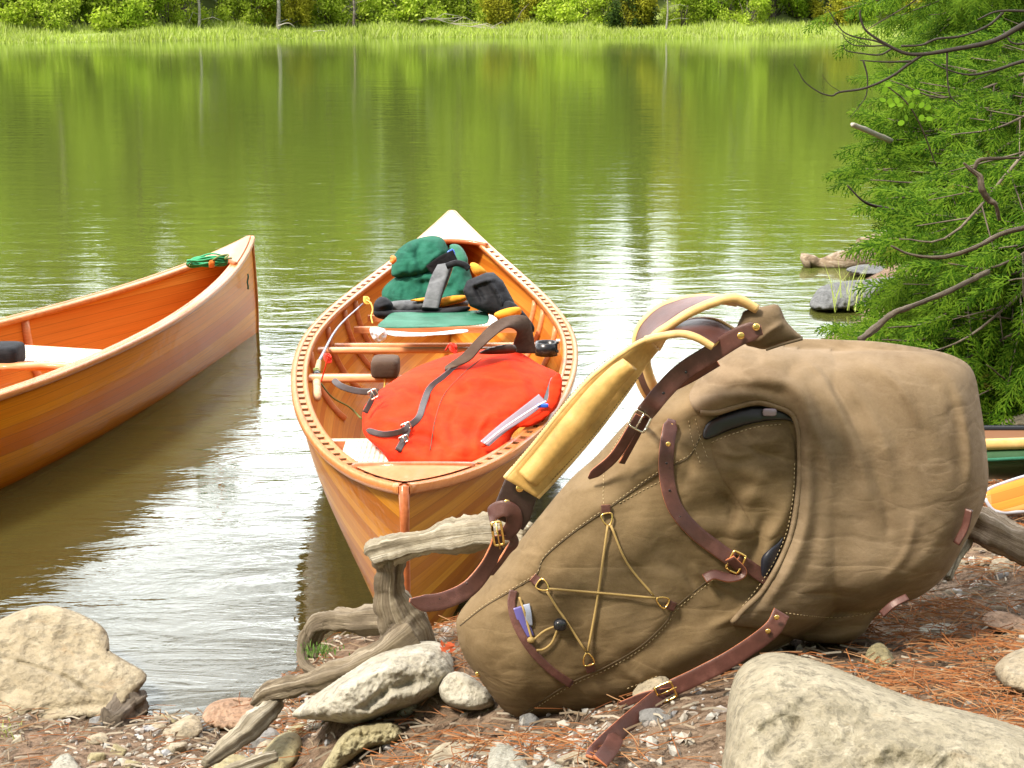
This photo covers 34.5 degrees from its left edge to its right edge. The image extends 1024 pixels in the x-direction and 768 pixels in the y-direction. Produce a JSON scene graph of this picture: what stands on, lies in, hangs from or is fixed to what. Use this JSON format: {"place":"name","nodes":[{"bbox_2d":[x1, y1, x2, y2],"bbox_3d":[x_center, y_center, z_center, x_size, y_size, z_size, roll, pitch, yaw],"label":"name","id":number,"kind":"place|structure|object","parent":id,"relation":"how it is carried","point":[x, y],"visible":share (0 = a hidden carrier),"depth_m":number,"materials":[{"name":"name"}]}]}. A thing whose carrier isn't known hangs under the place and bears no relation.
{"place":"outdoors","nodes":[
{"label":"outdoors","id":0,"kind":"place"},
{"bbox_2d":[5,0,893,42],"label":"bank","id":1,"kind":"structure","parent":0,"point":[212,4],"depth_m":70.17,"materials":[{"name":"green plant"}]},
{"bbox_2d":[0,0,39,29],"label":"shrub","id":2,"kind":"object","parent":1,"relation":"on","point":[11,13],"visible":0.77,"depth_m":60.92,"materials":[{"name":"green plant"}]},
{"bbox_2d":[18,0,84,34],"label":"shrub","id":3,"kind":"object","parent":1,"relation":"on","point":[57,15],"visible":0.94,"depth_m":61.22,"materials":[{"name":"green plant"}]},
{"bbox_2d":[57,0,127,23],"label":"shrub","id":4,"kind":"object","parent":1,"relation":"on","point":[84,6],"visible":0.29,"depth_m":63.32,"materials":[{"name":"green plant"}]},
{"bbox_2d":[80,0,163,32],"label":"shrub","id":5,"kind":"object","parent":1,"relation":"on","point":[100,18],"visible":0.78,"depth_m":62.44,"materials":[{"name":"green plant"}]},
{"bbox_2d":[105,0,180,30],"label":"shrub","id":6,"kind":"object","parent":1,"relation":"on","point":[129,14],"visible":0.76,"depth_m":62.57,"materials":[{"name":"green plant"}]},
{"bbox_2d":[147,0,197,26],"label":"shrub","id":7,"kind":"object","parent":1,"relation":"on","point":[174,17],"visible":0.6,"depth_m":64.06,"materials":[{"name":"green plant"}]},
{"bbox_2d":[165,0,231,28],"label":"shrub","id":8,"kind":"object","parent":1,"relation":"on","point":[222,14],"visible":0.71,"depth_m":65.03,"materials":[{"name":"green plant"}]},
{"bbox_2d":[213,0,271,25],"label":"shrub","id":9,"kind":"object","parent":1,"relation":"on","point":[242,4],"visible":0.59,"depth_m":66.66,"materials":[{"name":"green plant"}]},
{"bbox_2d":[211,0,285,27],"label":"shrub","id":10,"kind":"object","parent":1,"relation":"on","point":[243,17],"visible":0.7,"depth_m":66.74,"materials":[{"name":"green plant"}]},
{"bbox_2d":[247,0,317,27],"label":"shrub","id":11,"kind":"object","parent":1,"relation":"on","point":[290,8],"visible":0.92,"depth_m":67.35,"materials":[{"name":"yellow plant"}]},
{"bbox_2d":[276,0,289,29],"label":"dead tree","id":12,"kind":"object","parent":1,"relation":"on","point":[278,20],"visible":0.86,"depth_m":66.61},
{"bbox_2d":[298,0,361,27],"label":"shrub","id":13,"kind":"object","parent":1,"relation":"on","point":[334,6],"visible":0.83,"depth_m":68.52,"materials":[{"name":"green plant"}]},
{"bbox_2d":[323,0,408,26],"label":"shrub","id":14,"kind":"object","parent":1,"relation":"on","point":[364,8],"visible":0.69,"depth_m":69.42,"materials":[{"name":"green plant"}]},
{"bbox_2d":[369,0,453,26],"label":"shrub","id":15,"kind":"object","parent":1,"relation":"on","point":[410,8],"visible":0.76,"depth_m":69.71,"materials":[{"name":"green plant"}]},
{"bbox_2d":[415,0,467,18],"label":"shrub","id":16,"kind":"object","parent":1,"relation":"on","point":[447,2],"visible":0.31,"depth_m":71.33,"materials":[{"name":"green plant"}]},
{"bbox_2d":[421,0,473,20],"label":"shrub","id":17,"kind":"object","parent":1,"relation":"on","point":[465,8],"visible":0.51,"depth_m":71.80,"materials":[{"name":"green plant"}]},
{"bbox_2d":[419,13,503,28],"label":"brush pile","id":18,"kind":"object","parent":1,"relation":"on","point":[460,17],"visible":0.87,"depth_m":69.60,"materials":[{"name":"beige wood"}]},
{"bbox_2d":[0,14,934,42],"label":"shore grass","id":19,"kind":"structure","parent":1,"relation":"on","point":[229,30],"depth_m":65.67,"materials":[{"name":"plant"}]},
{"bbox_2d":[442,0,515,24],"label":"shrub","id":20,"kind":"object","parent":1,"relation":"on","point":[471,15],"visible":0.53,"depth_m":71.89,"materials":[{"name":"green plant"}]},
{"bbox_2d":[453,0,517,22],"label":"shrub","id":21,"kind":"object","parent":1,"relation":"on","point":[471,11],"visible":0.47,"depth_m":71.88,"materials":[{"name":"green plant"}]},
{"bbox_2d":[475,0,542,25],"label":"shrub","id":22,"kind":"object","parent":1,"relation":"on","point":[501,9],"visible":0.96,"depth_m":70.44,"materials":[{"name":"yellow plant"}]},
{"bbox_2d":[498,0,558,21],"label":"shrub","id":23,"kind":"object","parent":1,"relation":"on","point":[516,7],"visible":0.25,"depth_m":71.69,"materials":[{"name":"green plant"}]},
{"bbox_2d":[529,0,593,23],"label":"shrub","id":24,"kind":"object","parent":1,"relation":"on","point":[542,12],"visible":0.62,"depth_m":69.97,"materials":[{"name":"green plant"}]},
{"bbox_2d":[547,0,612,26],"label":"shrub","id":25,"kind":"object","parent":1,"relation":"on","point":[570,11],"visible":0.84,"depth_m":69.79,"materials":[{"name":"green plant"}]},
{"bbox_2d":[582,0,626,20],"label":"shrub","id":26,"kind":"object","parent":1,"relation":"on","point":[597,12],"visible":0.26,"depth_m":70.40,"materials":[{"name":"green plant"}]},
{"bbox_2d":[603,0,659,28],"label":"shrub","id":27,"kind":"object","parent":1,"relation":"on","point":[613,17],"visible":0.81,"depth_m":68.75,"materials":[{"name":"green plant"}]},
{"bbox_2d":[619,0,659,27],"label":"shrub","id":28,"kind":"object","parent":1,"relation":"on","point":[646,8],"visible":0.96,"depth_m":68.77,"materials":[{"name":"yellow plant"}]},
{"bbox_2d":[657,0,713,25],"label":"shrub","id":29,"kind":"object","parent":1,"relation":"on","point":[697,5],"visible":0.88,"depth_m":68.76,"materials":[{"name":"green plant"}]},
{"bbox_2d":[690,0,752,22],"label":"shrub","id":30,"kind":"object","parent":1,"relation":"on","point":[715,5],"visible":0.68,"depth_m":69.24,"materials":[{"name":"green plant"}]},
{"bbox_2d":[716,0,775,25],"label":"shrub","id":31,"kind":"object","parent":1,"relation":"on","point":[760,5],"visible":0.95,"depth_m":68.50,"materials":[{"name":"green plant"}]},
{"bbox_2d":[728,0,810,18],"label":"shrub","id":32,"kind":"object","parent":1,"relation":"on","point":[769,12],"visible":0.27,"depth_m":70.40,"materials":[{"name":"green plant"}]},
{"bbox_2d":[776,0,814,18],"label":"shrub","id":33,"kind":"object","parent":1,"relation":"on","point":[803,9],"visible":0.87,"depth_m":69.97,"materials":[{"name":"green plant"}]},
{"bbox_2d":[807,0,861,26],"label":"shrub","id":34,"kind":"object","parent":1,"relation":"on","point":[838,16],"visible":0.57,"depth_m":69.00,"materials":[{"name":"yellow plant"}]},
{"bbox_2d":[836,0,888,25],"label":"shrub","id":35,"kind":"object","parent":1,"relation":"on","point":[863,20],"visible":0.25,"depth_m":69.47,"materials":[{"name":"green plant"}]},
{"bbox_2d":[0,37,922,715],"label":"lake water","id":36,"kind":"structure","parent":0,"point":[184,545],"depth_m":11.32,"materials":[{"name":"liquid"}]},
{"bbox_2d":[0,235,258,488],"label":"canoe","id":37,"kind":"object","parent":36,"relation":"on","point":[77,373],"visible":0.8,"depth_m":5.99,"materials":[{"name":"brown"}]},
{"bbox_2d":[186,253,231,267],"bbox_3d":[-1.177,-0.479,6.406,0.184,0.075,0.144,0,13,0],"label":"rope hank","id":38,"kind":"object","parent":37,"relation":"on","point":[212,260],"visible":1,"depth_m":6.37,"materials":[{"name":"green"}]},
{"bbox_2d":[824,263,867,311],"bbox_3d":[1.573,-0.474,7.793,0.276,0.240,0.201,0,13,0],"label":"reed tuft","id":39,"kind":"object","parent":36,"relation":"in","point":[847,292],"visible":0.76,"depth_m":7.77,"materials":[{"name":"green plant"}]},
{"bbox_2d":[0,266,1023,767],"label":"ground","id":40,"kind":"structure","parent":0,"point":[704,746],"depth_m":2.77,"materials":[{"name":"soil"}]},
{"bbox_2d":[49,753,80,767],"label":"rock","id":41,"kind":"object","parent":40,"relation":"on","point":[66,760],"visible":0.98,"depth_m":3.02,"materials":[{"name":"white stone"}]},
{"bbox_2d":[0,605,146,719],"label":"rock slab","id":42,"kind":"object","parent":40,"relation":"on","point":[59,661],"visible":0.97,"depth_m":3.44,"materials":[{"name":"stone"}]},
{"bbox_2d":[87,752,105,763],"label":"stone","id":43,"kind":"object","parent":40,"relation":"on","point":[96,756],"visible":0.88,"depth_m":3.09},
{"bbox_2d":[86,732,108,744],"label":"stone","id":44,"kind":"object","parent":40,"relation":"on","point":[102,737],"visible":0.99,"depth_m":3.17,"materials":[{"name":"stone"}]},
{"bbox_2d":[98,689,148,726],"bbox_3d":[-0.787,0.668,3.409,0.092,0.096,0.236,3,13,14],"label":"rotten stump","id":45,"kind":"object","parent":40,"relation":"on","point":[135,704],"visible":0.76,"depth_m":3.34,"materials":[{"name":"grey wood"}]},
{"bbox_2d":[162,742,188,753],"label":"stone","id":46,"kind":"object","parent":40,"relation":"on","point":[180,747],"visible":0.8,"depth_m":3.14,"materials":[{"name":"stone"}]},
{"bbox_2d":[162,715,202,738],"bbox_3d":[-0.646,0.684,3.251,0.071,0.042,0.084,27,41,29],"label":"stone","id":47,"kind":"object","parent":40,"relation":"on","point":[190,726],"visible":0.83,"depth_m":3.24,"materials":[{"name":"stone"}]},
{"bbox_2d":[202,697,253,729],"bbox_3d":[-0.566,0.679,3.407,0.155,0.091,0.303,0,13,0],"label":"rock","id":48,"kind":"object","parent":40,"relation":"on","point":[221,713],"visible":0.61,"depth_m":3.33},
{"bbox_2d":[212,754,246,767],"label":"rock","id":49,"kind":"object","parent":40,"relation":"on","point":[230,759],"visible":0.38,"depth_m":2.96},
{"bbox_2d":[223,750,278,767],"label":"driftwood stick","id":50,"kind":"object","parent":40,"relation":"on","point":[262,760],"visible":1,"depth_m":2.63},
{"bbox_2d":[245,727,279,752],"bbox_3d":[-0.468,0.679,3.127,0.081,0.044,0.065,-7,23,-37],"label":"stone","id":51,"kind":"object","parent":40,"relation":"on","point":[268,732],"visible":0.33,"depth_m":3.11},
{"bbox_2d":[262,732,301,767],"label":"rock","id":52,"kind":"object","parent":40,"relation":"on","point":[286,744],"visible":0.81,"depth_m":2.94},
{"bbox_2d":[294,638,349,660],"bbox_3d":[-0.355,0.488,3.050,0.090,0.011,0.094,-6,14,-25],"label":"grass tuft","id":53,"kind":"object","parent":40,"relation":"on","point":[323,650],"visible":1,"depth_m":3.05,"materials":[{"name":"green plant"}]},
{"bbox_2d":[322,722,402,767],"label":"rock","id":54,"kind":"object","parent":40,"relation":"on","point":[351,744],"visible":0.94,"depth_m":2.73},
{"bbox_2d":[292,641,454,723],"bbox_3d":[-0.243,0.527,2.905,0.288,0.189,0.341,0,13,0],"label":"rock","id":55,"kind":"object","parent":40,"relation":"on","point":[384,683],"visible":0.89,"depth_m":2.77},
{"bbox_2d":[440,640,455,652],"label":"dry leaf","id":56,"kind":"object","parent":55,"relation":"on","point":[450,645],"visible":1,"depth_m":2.84,"materials":[{"name":"orange"}]},
{"bbox_2d":[250,511,532,706],"bbox_3d":[-0.209,0.400,2.938,0.559,0.438,0.224,5,14,19],"label":"driftwood stump","id":57,"kind":"object","parent":40,"relation":"on","point":[392,616],"visible":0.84,"depth_m":2.89,"materials":[{"name":"wood"}]},
{"bbox_2d":[201,699,283,767],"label":"driftwood stick","id":58,"kind":"object","parent":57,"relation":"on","point":[253,724],"visible":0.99,"depth_m":2.85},
{"bbox_2d":[397,705,416,716],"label":"rock","id":59,"kind":"object","parent":40,"relation":"on","point":[408,710],"visible":0.87,"depth_m":2.81,"materials":[{"name":"grey stone"}]},
{"bbox_2d":[291,210,577,626],"bbox_3d":[-0.245,-0.073,5.548,0.918,0.608,4.933,0,13,0],"label":"canoe","id":60,"kind":"object","parent":40,"relation":"on","point":[371,491],"visible":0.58,"depth_m":4.61,"materials":[{"name":"brown wood"}]},
{"bbox_2d":[312,303,362,401],"bbox_3d":[-0.597,-0.139,5.564,0.069,0.045,1.692,0,13,-1],"label":"fishing rod","id":61,"kind":"object","parent":60,"relation":"on","point":[316,384],"visible":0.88,"depth_m":5.16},
{"bbox_2d":[313,368,361,418],"bbox_3d":[-0.553,0.033,5.056,0.201,0.136,0.070,12,17,41],"label":"lashing cord","id":62,"kind":"object","parent":61,"relation":"attached to","point":[332,397],"visible":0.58,"depth_m":5.03,"materials":[{"name":"fabric"}]},
{"bbox_2d":[370,328,386,342],"bbox_3d":[-0.421,-0.154,5.198,0.054,0.052,0.064,0,13,0],"label":"plastic bag","id":63,"kind":"object","parent":60,"relation":"in","point":[378,335],"visible":1,"depth_m":5.18,"materials":[{"name":"white"}]},
{"bbox_2d":[382,236,471,301],"bbox_3d":[-0.323,-0.409,6.316,0.361,0.285,0.531,0,13,0],"label":"canvas pack","id":64,"kind":"object","parent":60,"relation":"on","point":[415,262],"visible":0.66,"depth_m":6.26,"materials":[{"name":"green fabric"}]},
{"bbox_2d":[386,329,467,336],"bbox_3d":[-0.271,-0.160,5.213,0.269,0.014,0.061,-1,13,-3],"label":"paper map","id":65,"kind":"object","parent":60,"relation":"on","point":[403,334],"visible":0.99,"depth_m":5.20,"materials":[{"name":"white paper"}]},
{"bbox_2d":[373,260,485,318],"bbox_3d":[-0.286,-0.332,5.784,0.394,0.209,0.242,0,13,0],"label":"life jacket","id":66,"kind":"object","parent":60,"relation":"in","point":[433,301],"visible":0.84,"depth_m":5.74,"materials":[{"name":"grey fabric"}]},
{"bbox_2d":[378,310,488,327],"bbox_3d":[-0.259,-0.218,5.541,0.363,0.022,0.423,0,13,0],"label":"map case","id":67,"kind":"object","parent":60,"relation":"in","point":[421,320],"visible":0.99,"depth_m":5.52,"materials":[{"name":"plastic"}]},
{"bbox_2d":[332,315,561,461],"bbox_3d":[-0.108,0.019,4.226,0.593,0.296,0.703,-5,14,-20],"label":"canvas pack","id":68,"kind":"object","parent":60,"relation":"on","point":[474,401],"visible":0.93,"depth_m":4.12,"materials":[{"name":"red"}]},
{"bbox_2d":[463,272,534,331],"bbox_3d":[-0.050,-0.279,5.641,0.182,0.190,0.307,-11,17,-40],"label":"life jacket","id":69,"kind":"object","parent":60,"relation":"on","point":[487,292],"visible":0.89,"depth_m":5.59,"materials":[{"name":"black fabric"}]},
{"bbox_2d":[535,339,559,356],"bbox_3d":[0.110,-0.113,5.086,0.077,0.046,0.072,0,13,0],"label":"rod holder","id":70,"kind":"object","parent":60,"relation":"attached to","point":[547,348],"visible":1,"depth_m":5.06,"materials":[{"name":"black plastic"}]},
{"bbox_2d":[422,742,472,767],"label":"rock","id":71,"kind":"object","parent":40,"relation":"on","point":[446,751],"visible":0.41,"depth_m":2.54,"materials":[{"name":"stone"}]},
{"bbox_2d":[439,671,494,709],"bbox_3d":[-0.078,0.529,2.833,0.099,0.116,0.216,0,13,0],"label":"rock","id":72,"kind":"object","parent":40,"relation":"on","point":[462,690],"visible":0.95,"depth_m":2.74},
{"bbox_2d":[487,743,527,767],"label":"rock","id":73,"kind":"object","parent":40,"relation":"on","point":[502,755],"visible":0.91,"depth_m":2.40,"materials":[{"name":"white stone"}]},
{"bbox_2d":[0,479,1023,767],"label":"pine needles","id":74,"kind":"object","parent":40,"relation":"on","point":[966,691],"visible":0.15,"depth_m":2.59,"materials":[{"name":"plant"}]},
{"bbox_2d":[0,418,1023,767],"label":"bark litter","id":75,"kind":"object","parent":40,"relation":"on","point":[404,734],"visible":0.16,"depth_m":2.81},
{"bbox_2d":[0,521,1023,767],"bbox_3d":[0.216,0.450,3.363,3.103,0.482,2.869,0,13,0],"label":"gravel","id":76,"kind":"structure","parent":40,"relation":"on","point":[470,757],"depth_m":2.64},
{"bbox_2d":[519,713,539,728],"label":"stone","id":77,"kind":"object","parent":40,"relation":"on","point":[530,717],"visible":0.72,"depth_m":2.61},
{"bbox_2d":[556,749,590,765],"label":"stone","id":78,"kind":"object","parent":40,"relation":"on","point":[560,760],"visible":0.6,"depth_m":2.35,"materials":[{"name":"stone"}]},
{"bbox_2d":[632,676,668,703],"bbox_3d":[0.230,0.487,2.592,0.083,0.042,0.071,-3,29,1],"label":"stone","id":79,"kind":"object","parent":40,"relation":"on","point":[649,684],"visible":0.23,"depth_m":2.59,"materials":[{"name":"stone"}]},
{"bbox_2d":[639,708,671,724],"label":"stone","id":80,"kind":"object","parent":40,"relation":"on","point":[645,715],"visible":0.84,"depth_m":2.47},
{"bbox_2d":[409,293,987,767],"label":"rucksack","id":81,"kind":"object","parent":40,"relation":"on","point":[757,479],"visible":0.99,"depth_m":2.58,"materials":[{"name":"beige fabric"}]},
{"bbox_2d":[800,250,887,267],"bbox_3d":[1.929,-0.718,9.176,0.680,0.184,0.178,-4,14,-16],"label":"driftwood log","id":82,"kind":"object","parent":40,"relation":"on","point":[832,260],"visible":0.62,"depth_m":9.10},
{"bbox_2d":[809,277,895,309],"bbox_3d":[1.640,-0.443,8.045,0.320,0.105,0.696,8,15,32],"label":"rock","id":83,"kind":"object","parent":40,"relation":"on","point":[822,298],"visible":0.67,"depth_m":7.87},
{"bbox_2d":[846,264,884,273],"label":"rock","id":84,"kind":"object","parent":40,"relation":"on","point":[866,267],"visible":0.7,"depth_m":8.81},
{"bbox_2d":[721,652,1023,767],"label":"boulder","id":85,"kind":"object","parent":40,"relation":"on","point":[785,710],"visible":1,"depth_m":2.08,"materials":[{"name":"stone"}]},
{"bbox_2d":[865,643,894,669],"bbox_3d":[0.601,0.447,2.693,0.048,0.076,0.228,3,13,13],"label":"rock","id":86,"kind":"object","parent":40,"relation":"on","point":[882,651],"visible":0.77,"depth_m":2.62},
{"bbox_2d":[802,0,1023,87],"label":"cedar tree","id":87,"kind":"object","parent":40,"relation":"on","point":[959,10],"visible":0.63,"depth_m":5.69,"materials":[{"name":"green plant"}]},
{"bbox_2d":[814,89,1023,424],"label":"cedar tree","id":88,"kind":"object","parent":40,"relation":"on","point":[977,326],"visible":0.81,"depth_m":4.35,"materials":[{"name":"green plant"}]},
{"bbox_2d":[847,185,910,214],"bbox_3d":[1.041,-0.515,4.645,0.232,0.098,0.030,-7,15,-26],"label":"thin branch","id":89,"kind":"object","parent":88,"relation":"attached to","point":[863,201],"visible":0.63,"depth_m":4.61,"materials":[{"name":"black"}]},
{"bbox_2d":[879,82,937,168],"bbox_3d":[1.096,-0.688,4.432,0.289,0.249,0.107,-10,16,-36],"label":"leafy sprig","id":90,"kind":"object","parent":88,"relation":"attached to","point":[890,102],"visible":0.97,"depth_m":4.37,"materials":[{"name":"green plant"}]},
{"bbox_2d":[794,9,1023,115],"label":"bare branch","id":91,"kind":"object","parent":88,"relation":"attached to","point":[1013,30],"visible":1,"depth_m":4.31,"materials":[{"name":"black"}]},
{"bbox_2d":[857,269,989,340],"bbox_3d":[1.007,-0.189,3.977,0.527,0.120,0.038,-12,17,-41],"label":"grey branch","id":92,"kind":"object","parent":88,"relation":"attached to","point":[875,327],"visible":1,"depth_m":3.91,"materials":[{"name":"brown plant"}]},
{"bbox_2d":[890,225,1023,258],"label":"grey branch","id":93,"kind":"object","parent":88,"relation":"attached to","point":[990,239],"visible":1,"depth_m":4.03,"materials":[{"name":"brown plant"}]},
{"bbox_2d":[927,31,1023,83],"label":"bare branch","id":94,"kind":"object","parent":88,"relation":"attached to","point":[1003,67],"visible":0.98,"depth_m":4.62,"materials":[{"name":"black"}]},
{"bbox_2d":[963,162,1000,220],"bbox_3d":[1.159,-0.471,4.055,0.115,0.148,0.025,-4,14,-16],"label":"crooked branch","id":95,"kind":"object","parent":88,"relation":"attached to","point":[987,198],"visible":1,"depth_m":4.04,"materials":[{"name":"brown plant"}]},
{"bbox_2d":[973,157,1018,169],"bbox_3d":[1.183,-0.539,4.035,0.116,0.032,0.012,-1,13,-4],"label":"crooked branch","id":96,"kind":"object","parent":88,"relation":"attached to","point":[978,161],"visible":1,"depth_m":4.03,"materials":[{"name":"brown plant"}]},
{"bbox_2d":[821,0,1023,339],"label":"cedar tree","id":97,"kind":"object","parent":40,"relation":"on","point":[909,158],"visible":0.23,"depth_m":5.14,"materials":[{"name":"green plant"}]},
{"bbox_2d":[850,123,892,143],"bbox_3d":[1.105,-0.767,5.055,0.022,0.080,0.263,10,17,38],"label":"broken branch","id":98,"kind":"object","parent":97,"relation":"attached to","point":[885,138],"visible":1,"depth_m":5.04,"materials":[{"name":"beige wood"}]},
{"bbox_2d":[918,623,957,639],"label":"rock","id":99,"kind":"object","parent":40,"relation":"on","point":[923,629],"visible":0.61,"depth_m":2.79,"materials":[{"name":"white stone"}]},
{"bbox_2d":[871,0,1022,219],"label":"cedar tree","id":100,"kind":"object","parent":40,"relation":"on","point":[916,29],"visible":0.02,"depth_m":6.76,"materials":[{"name":"green plant"}]},
{"bbox_2d":[968,506,1023,565],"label":"fallen log","id":101,"kind":"object","parent":40,"relation":"on","point":[994,532],"visible":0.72,"depth_m":2.92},
{"bbox_2d":[943,538,972,581],"bbox_3d":[0.794,0.297,2.934,0.030,0.065,0.165,7,15,27],"label":"root","id":102,"kind":"object","parent":101,"relation":"attached to","point":[965,549],"visible":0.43,"depth_m":2.90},
{"bbox_2d":[989,556,1013,573],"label":"rock","id":103,"kind":"object","parent":40,"relation":"on","point":[998,560],"visible":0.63,"depth_m":3.14,"materials":[{"name":"stone"}]},
{"bbox_2d":[982,611,1023,633],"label":"rock","id":104,"kind":"object","parent":40,"relation":"on","point":[1001,618],"visible":0.86,"depth_m":2.80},
{"bbox_2d":[984,425,1023,478],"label":"canoe","id":105,"kind":"object","parent":40,"relation":"on","point":[1005,449],"visible":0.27,"depth_m":3.55,"materials":[{"name":"green wood"}]},
{"bbox_2d":[985,475,1023,514],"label":"paddle","id":106,"kind":"object","parent":40,"relation":"on","point":[1006,497],"visible":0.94,"depth_m":3.43,"materials":[{"name":"orange wood"}]},
{"bbox_2d":[994,648,1023,692],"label":"rock","id":107,"kind":"object","parent":40,"relation":"on","point":[1009,669],"visible":0.96,"depth_m":2.46,"materials":[{"name":"stone"}]},
{"bbox_2d":[1001,414,1023,424],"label":"rock","id":108,"kind":"object","parent":40,"relation":"on","point":[1018,419],"visible":0.34,"depth_m":4.28,"materials":[{"name":"stone"}]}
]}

